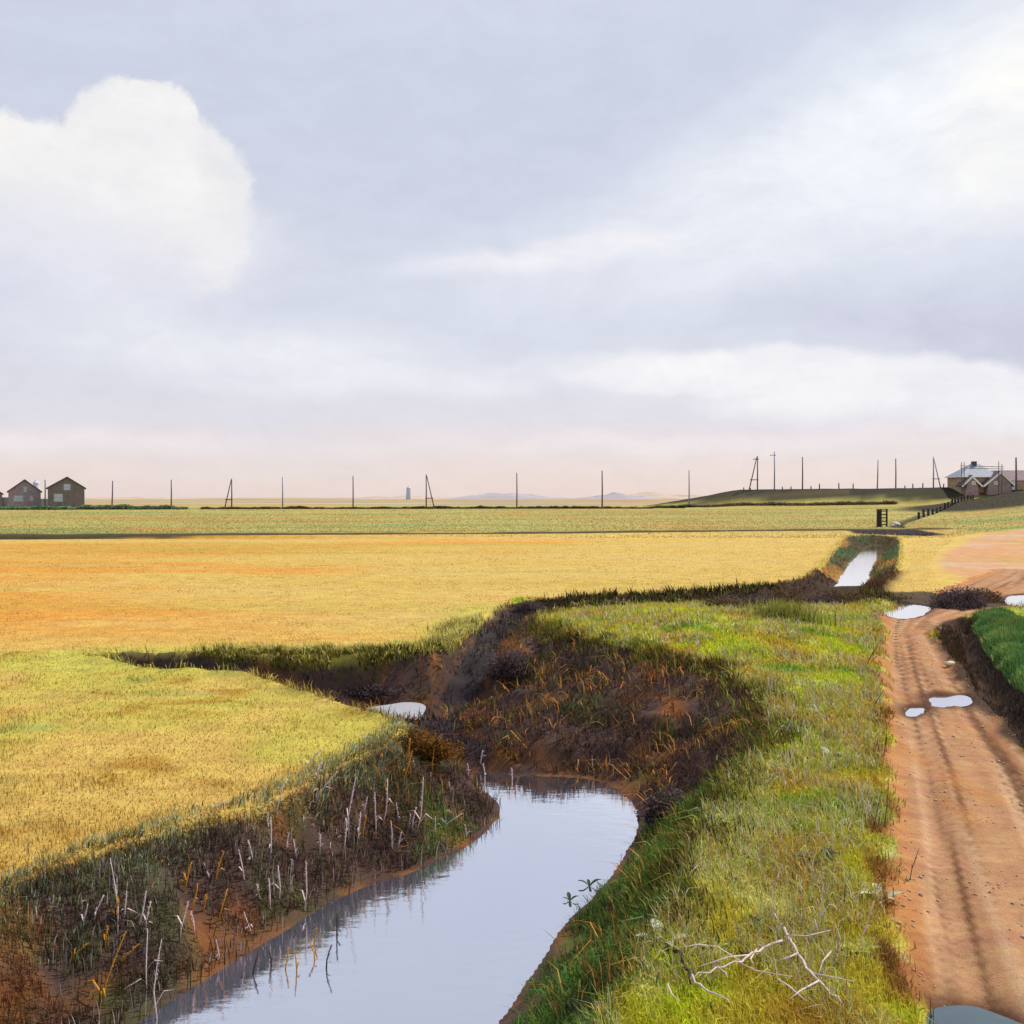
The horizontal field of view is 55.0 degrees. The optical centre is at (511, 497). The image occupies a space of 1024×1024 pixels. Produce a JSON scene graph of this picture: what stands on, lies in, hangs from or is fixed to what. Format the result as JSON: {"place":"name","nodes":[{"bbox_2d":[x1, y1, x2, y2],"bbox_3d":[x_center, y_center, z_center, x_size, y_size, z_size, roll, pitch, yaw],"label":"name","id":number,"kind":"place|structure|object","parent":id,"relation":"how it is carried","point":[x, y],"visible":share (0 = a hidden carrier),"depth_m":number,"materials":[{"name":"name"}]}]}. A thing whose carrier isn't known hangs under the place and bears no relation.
{"place":"outdoors","nodes":[
{"label":"outdoors","id":0,"kind":"place"},
{"bbox_2d":[85,497,196,498],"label":"hills","id":1,"kind":"structure","parent":0,"point":[136,498],"depth_m":2354.77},
{"bbox_2d":[41,497,455,497],"bbox_3d":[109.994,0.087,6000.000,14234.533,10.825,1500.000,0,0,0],"label":"hills","id":2,"kind":"structure","parent":0,"point":[271,497],"depth_m":5707.95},
{"bbox_2d":[137,698,637,1023],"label":"creek water","id":3,"kind":"structure","parent":0,"point":[462,936],"depth_m":12.93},
{"bbox_2d":[294,951,298,971],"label":"reed stalk","id":4,"kind":"object","parent":3,"relation":"in","point":[295,958],"visible":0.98,"depth_m":11.81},
{"bbox_2d":[335,912,340,937],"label":"reed stalk","id":5,"kind":"object","parent":3,"relation":"in","point":[336,921],"visible":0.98,"depth_m":12.76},
{"bbox_2d":[563,892,576,900],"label":"weed plant","id":6,"kind":"object","parent":3,"relation":"on","point":[569,898],"visible":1,"depth_m":13.94,"materials":[{"name":"green plant"}]},
{"bbox_2d":[578,879,600,885],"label":"weed plant","id":7,"kind":"object","parent":3,"relation":"on","point":[588,882],"visible":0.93,"depth_m":14.47,"materials":[{"name":"green plant"}]},
{"bbox_2d":[348,495,449,498],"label":"hills","id":8,"kind":"structure","parent":0,"point":[398,497],"depth_m":2160.99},
{"bbox_2d":[450,493,571,498],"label":"hills","id":9,"kind":"structure","parent":0,"point":[503,496],"depth_m":2394.42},
{"bbox_2d":[0,487,1023,1023],"bbox_3d":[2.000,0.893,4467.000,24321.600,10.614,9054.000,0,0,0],"label":"ground","id":10,"kind":"structure","parent":0,"point":[972,955],"depth_m":23.83,"materials":[{"name":"plant"}]},
{"bbox_2d":[2,497,7,506],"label":"shed","id":11,"kind":"structure","parent":10,"relation":"on","point":[4,501],"depth_m":252.00,"materials":[{"name":"wood"}]},
{"bbox_2d":[7,479,41,506],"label":"barn","id":12,"kind":"structure","parent":10,"relation":"on","point":[24,493],"depth_m":239.99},
{"bbox_2d":[13,495,22,501],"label":"window","id":13,"kind":"structure","parent":12,"relation":"in","point":[16,498],"depth_m":239.28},
{"bbox_2d":[46,477,85,506],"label":"barn","id":14,"kind":"structure","parent":10,"relation":"on","point":[66,491],"depth_m":236.02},
{"bbox_2d":[54,494,62,501],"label":"window","id":15,"kind":"structure","parent":14,"relation":"in","point":[57,497],"depth_m":235.25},
{"bbox_2d":[64,484,70,489],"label":"window","id":16,"kind":"structure","parent":14,"relation":"in","point":[66,486],"depth_m":236.06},
{"bbox_2d":[0,503,188,509],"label":"hedge","id":17,"kind":"object","parent":10,"relation":"on","point":[105,507],"visible":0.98,"depth_m":231.81,"materials":[{"name":"green plant"}]},
{"bbox_2d":[94,894,103,918],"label":"reed stalk","id":18,"kind":"object","parent":10,"relation":"on","point":[95,912],"visible":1,"depth_m":11.50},
{"bbox_2d":[103,926,109,948],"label":"reed stalk","id":19,"kind":"object","parent":10,"relation":"on","point":[105,935],"visible":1,"depth_m":11.28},
{"bbox_2d":[88,931,126,1005],"bbox_3d":[-4.432,5.139,10.723,0.503,0.875,0.275,0,0,39],"label":"reed stalk","id":20,"kind":"object","parent":10,"relation":"on","point":[103,991],"visible":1,"depth_m":10.68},
{"bbox_2d":[110,858,134,933],"bbox_3d":[-4.523,4.680,11.451,0.391,0.939,0.062,0,0,21],"label":"reed stalk","id":21,"kind":"object","parent":10,"relation":"on","point":[116,899],"visible":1,"depth_m":11.50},
{"bbox_2d":[120,944,138,965],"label":"reed stalk","id":22,"kind":"object","parent":10,"relation":"on","point":[122,960],"visible":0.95,"depth_m":11.23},
{"bbox_2d":[138,890,146,926],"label":"reed stalk","id":23,"kind":"object","parent":10,"relation":"on","point":[143,909],"visible":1,"depth_m":11.65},
{"bbox_2d":[143,901,151,933],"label":"reed stalk","id":24,"kind":"object","parent":10,"relation":"on","point":[147,915],"visible":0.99,"depth_m":11.61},
{"bbox_2d":[129,939,167,1018],"bbox_3d":[-3.900,5.285,10.687,0.135,0.953,0.604,0,0,41],"label":"reed stalk","id":25,"kind":"object","parent":10,"relation":"on","point":[155,1002],"visible":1,"depth_m":10.72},
{"bbox_2d":[145,929,159,992],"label":"reed stalk","id":26,"kind":"object","parent":10,"relation":"on","point":[146,968],"visible":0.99,"depth_m":11.15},
{"bbox_2d":[177,901,189,937],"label":"reed stalk","id":27,"kind":"object","parent":10,"relation":"on","point":[183,918],"visible":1,"depth_m":11.85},
{"bbox_2d":[180,861,192,892],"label":"reed stalk","id":28,"kind":"object","parent":10,"relation":"on","point":[186,879],"visible":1,"depth_m":12.47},
{"bbox_2d":[191,883,198,910],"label":"reed stalk","id":29,"kind":"object","parent":10,"relation":"on","point":[194,898],"visible":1,"depth_m":12.37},
{"bbox_2d":[216,851,223,878],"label":"reed stalk","id":30,"kind":"object","parent":10,"relation":"on","point":[217,870],"visible":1,"depth_m":12.85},
{"bbox_2d":[218,889,227,921],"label":"reed stalk","id":31,"kind":"object","parent":10,"relation":"on","point":[222,906],"visible":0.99,"depth_m":12.46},
{"bbox_2d":[0,710,450,962],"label":"tussock grass","id":32,"kind":"structure","parent":10,"relation":"on","point":[310,765],"depth_m":14.16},
{"bbox_2d":[225,479,232,506],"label":"telegraph pole","id":33,"kind":"object","parent":10,"relation":"on","point":[226,499],"visible":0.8,"depth_m":245.95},
{"bbox_2d":[238,849,244,879],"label":"reed stalk","id":34,"kind":"object","parent":10,"relation":"on","point":[241,865],"visible":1,"depth_m":13.10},
{"bbox_2d":[268,879,270,908],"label":"reed stalk","id":35,"kind":"object","parent":10,"relation":"on","point":[269,896],"visible":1,"depth_m":13.10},
{"bbox_2d":[269,817,271,858],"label":"reed stalk","id":36,"kind":"object","parent":10,"relation":"on","point":[270,846],"visible":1,"depth_m":13.70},
{"bbox_2d":[270,867,280,898],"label":"reed stalk","id":37,"kind":"object","parent":10,"relation":"on","point":[279,883],"visible":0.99,"depth_m":13.30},
{"bbox_2d":[302,862,306,910],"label":"reed stalk","id":38,"kind":"object","parent":10,"relation":"on","point":[305,899],"visible":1,"depth_m":13.49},
{"bbox_2d":[0,701,616,1023],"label":"reed bed","id":39,"kind":"object","parent":10,"relation":"on","point":[189,961],"visible":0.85,"depth_m":12.34,"materials":[{"name":"brown plant"}]},
{"bbox_2d":[314,771,337,801],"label":"reed stalk","id":40,"kind":"object","parent":10,"relation":"on","point":[324,786],"visible":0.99,"depth_m":15.15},
{"bbox_2d":[177,612,485,671],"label":"tussock grass","id":41,"kind":"structure","parent":10,"relation":"on","point":[449,631],"depth_m":27.79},
{"bbox_2d":[339,822,346,854],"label":"reed stalk","id":42,"kind":"object","parent":10,"relation":"on","point":[345,838],"visible":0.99,"depth_m":14.71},
{"bbox_2d":[345,777,355,839],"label":"reed stalk","id":43,"kind":"object","parent":10,"relation":"on","point":[349,810],"visible":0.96,"depth_m":15.10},
{"bbox_2d":[356,812,360,848],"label":"reed stalk","id":44,"kind":"object","parent":10,"relation":"on","point":[358,828],"visible":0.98,"depth_m":15.07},
{"bbox_2d":[338,681,404,699],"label":"heather bush","id":45,"kind":"object","parent":10,"relation":"on","point":[370,691],"visible":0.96,"depth_m":26.93,"materials":[{"name":"brown plant"}]},
{"bbox_2d":[16,530,730,538],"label":"hedge","id":46,"kind":"object","parent":10,"relation":"on","point":[331,534],"visible":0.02,"depth_m":109.93,"materials":[{"name":"green plant"}]},
{"bbox_2d":[374,791,380,839],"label":"reed stalk","id":47,"kind":"object","parent":10,"relation":"on","point":[375,817],"visible":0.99,"depth_m":15.44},
{"bbox_2d":[378,778,391,826],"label":"reed stalk","id":48,"kind":"object","parent":10,"relation":"on","point":[386,802],"visible":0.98,"depth_m":15.75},
{"bbox_2d":[367,702,425,719],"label":"side pool","id":49,"kind":"structure","parent":10,"relation":"on","point":[412,708],"depth_m":26.06,"materials":[{"name":"liquid"}]},
{"bbox_2d":[403,751,412,781],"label":"reed stalk","id":50,"kind":"object","parent":10,"relation":"on","point":[407,766],"visible":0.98,"depth_m":16.81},
{"bbox_2d":[406,486,410,499],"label":"tower","id":51,"kind":"structure","parent":10,"relation":"on","point":[408,492],"depth_m":1397.22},
{"bbox_2d":[413,777,430,836],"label":"reed stalk","id":52,"kind":"object","parent":10,"relation":"on","point":[421,811],"visible":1,"depth_m":15.78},
{"bbox_2d":[425,474,433,506],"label":"telegraph pole","id":53,"kind":"object","parent":10,"relation":"on","point":[426,498],"visible":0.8,"depth_m":245.95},
{"bbox_2d":[396,726,464,761],"bbox_3d":[-1.582,4.561,18.305,1.458,0.677,1.029,0,0,0],"label":"heather bush","id":54,"kind":"object","parent":10,"relation":"on","point":[427,745],"visible":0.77,"depth_m":18.15,"materials":[{"name":"brown plant"}]},
{"bbox_2d":[0,578,884,1023],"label":"bank sedge","id":55,"kind":"object","parent":10,"relation":"on","point":[566,978],"visible":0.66,"depth_m":15.02,"materials":[{"name":"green plant"}]},
{"bbox_2d":[476,647,532,678],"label":"heather bush","id":56,"kind":"object","parent":10,"relation":"on","point":[509,665],"visible":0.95,"depth_m":28.22,"materials":[{"name":"brown plant"}]},
{"bbox_2d":[0,535,1023,878],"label":"meadow grass","id":57,"kind":"structure","parent":10,"relation":"on","point":[56,831],"depth_m":21.11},
{"bbox_2d":[0,490,1023,544],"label":"meadow grass","id":58,"kind":"structure","parent":10,"relation":"on","point":[442,510],"depth_m":148.66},
{"bbox_2d":[510,599,549,614],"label":"heather bush","id":59,"kind":"object","parent":10,"relation":"on","point":[525,608],"visible":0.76,"depth_m":39.70,"materials":[{"name":"brown plant"}]},
{"bbox_2d":[286,594,785,1023],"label":"dead bracken","id":60,"kind":"object","parent":10,"relation":"on","point":[605,762],"visible":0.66,"depth_m":19.84,"materials":[{"name":"brown plant"}]},
{"bbox_2d":[200,500,897,508],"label":"hedge","id":61,"kind":"object","parent":10,"relation":"on","point":[861,502],"visible":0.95,"depth_m":240.83,"materials":[{"name":"green foliage"}]},
{"bbox_2d":[601,471,602,506],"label":"telegraph pole","id":62,"kind":"object","parent":10,"relation":"on","point":[602,491],"visible":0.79,"depth_m":245.86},
{"bbox_2d":[634,784,691,825],"bbox_3d":[2.678,5.122,16.490,1.040,0.693,1.043,0,0,39],"label":"heather bush","id":63,"kind":"object","parent":10,"relation":"on","point":[654,806],"visible":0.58,"depth_m":16.42,"materials":[{"name":"brown plant"}]},
{"bbox_2d":[635,918,690,947],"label":"weed plant","id":64,"kind":"object","parent":10,"relation":"on","point":[658,923],"visible":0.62,"depth_m":9.75,"materials":[{"name":"green plant"}]},
{"bbox_2d":[517,606,821,1013],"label":"tussock grass","id":65,"kind":"structure","parent":10,"relation":"on","point":[758,740],"depth_m":14.84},
{"bbox_2d":[673,949,690,984],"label":"dead branch","id":66,"kind":"object","parent":10,"relation":"on","point":[683,962],"visible":0.96,"depth_m":9.15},
{"bbox_2d":[688,470,689,503],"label":"telegraph pole","id":67,"kind":"object","parent":10,"relation":"on","point":[689,489],"visible":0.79,"depth_m":245.88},
{"bbox_2d":[667,974,729,1002],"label":"dead branch","id":68,"kind":"object","parent":10,"relation":"on","point":[700,984],"visible":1,"depth_m":8.64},
{"bbox_2d":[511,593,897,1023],"bbox_3d":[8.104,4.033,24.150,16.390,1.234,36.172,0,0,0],"label":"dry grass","id":69,"kind":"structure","parent":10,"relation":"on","point":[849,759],"depth_m":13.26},
{"bbox_2d":[527,579,904,609],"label":"tussock grass","id":70,"kind":"structure","parent":10,"relation":"on","point":[701,589],"depth_m":43.95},
{"bbox_2d":[702,814,732,823],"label":"weed plant","id":71,"kind":"object","parent":10,"relation":"on","point":[722,819],"visible":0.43,"depth_m":13.22,"materials":[{"name":"green plant"}]},
{"bbox_2d":[698,594,753,607],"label":"heather bush","id":72,"kind":"object","parent":10,"relation":"on","point":[722,601],"visible":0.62,"depth_m":35.05,"materials":[{"name":"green plant"}]},
{"bbox_2d":[680,939,791,977],"bbox_3d":[2.145,4.331,9.274,1.135,0.106,0.716,0,0,-7],"label":"dead branch","id":73,"kind":"object","parent":10,"relation":"on","point":[744,958],"visible":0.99,"depth_m":9.25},
{"bbox_2d":[725,939,751,953],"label":"weed plant","id":74,"kind":"object","parent":10,"relation":"on","point":[749,943],"visible":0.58,"depth_m":9.78,"materials":[{"name":"green plant"}]},
{"bbox_2d":[512,590,982,1023],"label":"bank grass","id":75,"kind":"structure","parent":10,"relation":"on","point":[874,993],"depth_m":11.71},
{"bbox_2d":[749,456,758,489],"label":"telegraph pole","id":76,"kind":"object","parent":10,"relation":"on","point":[756,459],"visible":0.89,"depth_m":253.96,"materials":[{"name":"brown wood"}]},
{"bbox_2d":[718,590,796,605],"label":"heather bush","id":77,"kind":"object","parent":10,"relation":"on","point":[763,596],"visible":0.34,"depth_m":38.06,"materials":[{"name":"brown plant"}]},
{"bbox_2d":[749,916,775,930],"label":"weed plant","id":78,"kind":"object","parent":10,"relation":"on","point":[752,918],"visible":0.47,"depth_m":10.30,"materials":[{"name":"green plant"}]},
{"bbox_2d":[770,452,775,489],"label":"telegraph pole","id":79,"kind":"object","parent":10,"relation":"on","point":[774,455],"visible":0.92,"depth_m":253.86,"materials":[{"name":"brown wood"}]},
{"bbox_2d":[752,587,814,604],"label":"heather bush","id":80,"kind":"object","parent":10,"relation":"on","point":[788,596],"visible":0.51,"depth_m":40.01,"materials":[{"name":"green plant"}]},
{"bbox_2d":[779,725,801,734],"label":"weed plant","id":81,"kind":"object","parent":10,"relation":"on","point":[791,727],"visible":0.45,"depth_m":18.24,"materials":[{"name":"green plant"}]},
{"bbox_2d":[730,596,852,628],"bbox_3d":[8.771,3.604,31.094,3.961,1.186,1.888,0,0,0],"label":"grass tuft","id":82,"kind":"object","parent":10,"relation":"on","point":[787,610],"visible":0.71,"depth_m":30.95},
{"bbox_2d":[777,926,853,1003],"bbox_3d":[2.808,4.370,9.223,0.677,0.076,1.497,0,0,11],"label":"dead branch","id":83,"kind":"object","parent":10,"relation":"on","point":[806,968],"visible":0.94,"depth_m":8.98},
{"bbox_2d":[796,848,837,861],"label":"weed plant","id":84,"kind":"object","parent":10,"relation":"on","point":[830,853],"visible":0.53,"depth_m":12.11,"materials":[{"name":"green plant"}]},
{"bbox_2d":[791,593,856,605],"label":"heather bush","id":85,"kind":"object","parent":10,"relation":"on","point":[821,599],"visible":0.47,"depth_m":40.75,"materials":[{"name":"brown plant"}]},
{"bbox_2d":[814,883,835,941],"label":"dead stalk","id":86,"kind":"object","parent":10,"relation":"on","point":[820,912],"visible":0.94,"depth_m":10.00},
{"bbox_2d":[774,533,904,595],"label":"channel sedge","id":87,"kind":"object","parent":10,"relation":"on","point":[871,583],"visible":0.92,"depth_m":65.76,"materials":[{"name":"green plant"}]},
{"bbox_2d":[815,588,880,604],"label":"heather bush","id":88,"kind":"object","parent":10,"relation":"on","point":[848,596],"visible":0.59,"depth_m":41.31,"materials":[{"name":"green plant"}]},
{"bbox_2d":[840,942,881,953],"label":"weed plant","id":89,"kind":"object","parent":10,"relation":"on","point":[861,947],"visible":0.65,"depth_m":9.74,"materials":[{"name":"green plant"}]},
{"bbox_2d":[858,903,873,953],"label":"dead stalk","id":90,"kind":"object","parent":10,"relation":"on","point":[866,925],"visible":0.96,"depth_m":9.73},
{"bbox_2d":[876,509,887,526],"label":"sluice gate","id":91,"kind":"structure","parent":10,"relation":"on","point":[879,517],"depth_m":134.89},
{"bbox_2d":[860,883,903,900],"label":"weed plant","id":92,"kind":"object","parent":10,"relation":"on","point":[889,895],"visible":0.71,"depth_m":10.98,"materials":[{"name":"green plant"}]},
{"bbox_2d":[884,780,893,825],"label":"grass stalk","id":93,"kind":"object","parent":10,"relation":"on","point":[886,804],"depth_m":13.41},
{"bbox_2d":[883,604,930,618],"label":"puddle","id":94,"kind":"object","parent":10,"relation":"on","point":[907,611],"visible":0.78,"depth_m":39.71,"materials":[{"name":"liquid"}]},
{"bbox_2d":[905,707,924,716],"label":"puddle","id":95,"kind":"object","parent":10,"relation":"on","point":[911,712],"visible":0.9,"depth_m":21.11,"materials":[{"name":"liquid"}]},
{"bbox_2d":[932,457,940,487],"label":"telegraph pole","id":96,"kind":"object","parent":10,"relation":"on","point":[933,478],"visible":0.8,"depth_m":253.97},
{"bbox_2d":[917,494,973,518],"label":"fence","id":97,"kind":"object","parent":10,"relation":"on","point":[944,505],"visible":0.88,"depth_m":191.62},
{"bbox_2d":[943,661,954,666],"bbox_3d":[11.790,4.466,26.458,0.333,0.165,0.270,0,0,8],"label":"stone","id":98,"kind":"object","parent":10,"relation":"on","point":[948,663],"visible":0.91,"depth_m":26.40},
{"bbox_2d":[929,695,972,706],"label":"puddle","id":99,"kind":"object","parent":10,"relation":"on","point":[949,701],"visible":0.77,"depth_m":22.15,"materials":[{"name":"liquid"}]},
{"bbox_2d":[879,623,1023,1006],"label":"gravel","id":100,"kind":"structure","parent":10,"relation":"on","point":[938,900],"depth_m":14.58,"materials":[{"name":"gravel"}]},
{"bbox_2d":[924,584,989,610],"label":"heather bush","id":101,"kind":"object","parent":10,"relation":"on","point":[961,599],"visible":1,"depth_m":40.72,"materials":[{"name":"brown plant"}]},
{"bbox_2d":[926,1005,1020,1023],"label":"puddle","id":102,"kind":"object","parent":10,"relation":"on","point":[959,1014],"visible":0.9,"depth_m":8.69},
{"bbox_2d":[935,601,1023,746],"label":"verge grass","id":103,"kind":"structure","parent":10,"relation":"on","point":[1020,734],"depth_m":25.79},
{"bbox_2d":[944,461,1014,495],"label":"farmhouse","id":104,"kind":"object","parent":10,"relation":"on","point":[978,481],"visible":0.93,"depth_m":238.96,"materials":[{"name":"brown brick"}]},
{"bbox_2d":[961,462,1000,494],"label":"scaffolding","id":105,"kind":"object","parent":10,"relation":"on","point":[998,466],"visible":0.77,"depth_m":237.34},
{"bbox_2d":[964,587,1006,603],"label":"heather bush","id":106,"kind":"object","parent":10,"relation":"on","point":[993,597],"visible":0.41,"depth_m":43.36,"materials":[{"name":"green plant"}]},
{"bbox_2d":[991,470,1023,489],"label":"outbuilding","id":107,"kind":"structure","parent":10,"relation":"on","point":[1010,474],"depth_m":241.90,"materials":[{"name":"brown brick"}]},
{"bbox_2d":[1004,595,1023,606],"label":"puddle","id":108,"kind":"object","parent":10,"relation":"on","point":[1016,599],"visible":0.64,"depth_m":44.19,"materials":[{"name":"liquid"}]},
{"bbox_2d":[1015,457,1016,491],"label":"telegraph pole","id":109,"kind":"object","parent":10,"relation":"on","point":[1015,474],"visible":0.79,"depth_m":235.88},
{"bbox_2d":[0,0,1023,497],"label":"sky","id":110,"kind":"structure","parent":0,"point":[319,246],"materials":[{"name":"white"}]},
{"bbox_2d":[577,492,658,498],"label":"hills","id":111,"kind":"structure","parent":0,"point":[614,495],"depth_m":2055.16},
{"bbox_2d":[572,492,701,498],"bbox_3d":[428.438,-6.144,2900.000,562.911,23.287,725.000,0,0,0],"label":"hills","id":112,"kind":"structure","parent":0,"point":[661,495],"depth_m":2697.68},
{"bbox_2d":[834,545,883,586],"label":"channel water","id":113,"kind":"structure","parent":0,"point":[858,569],"depth_m":72.51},
{"bbox_2d":[970,605,1023,693],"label":"verge grass","id":114,"kind":"structure","parent":0,"point":[1003,629],"depth_m":29.40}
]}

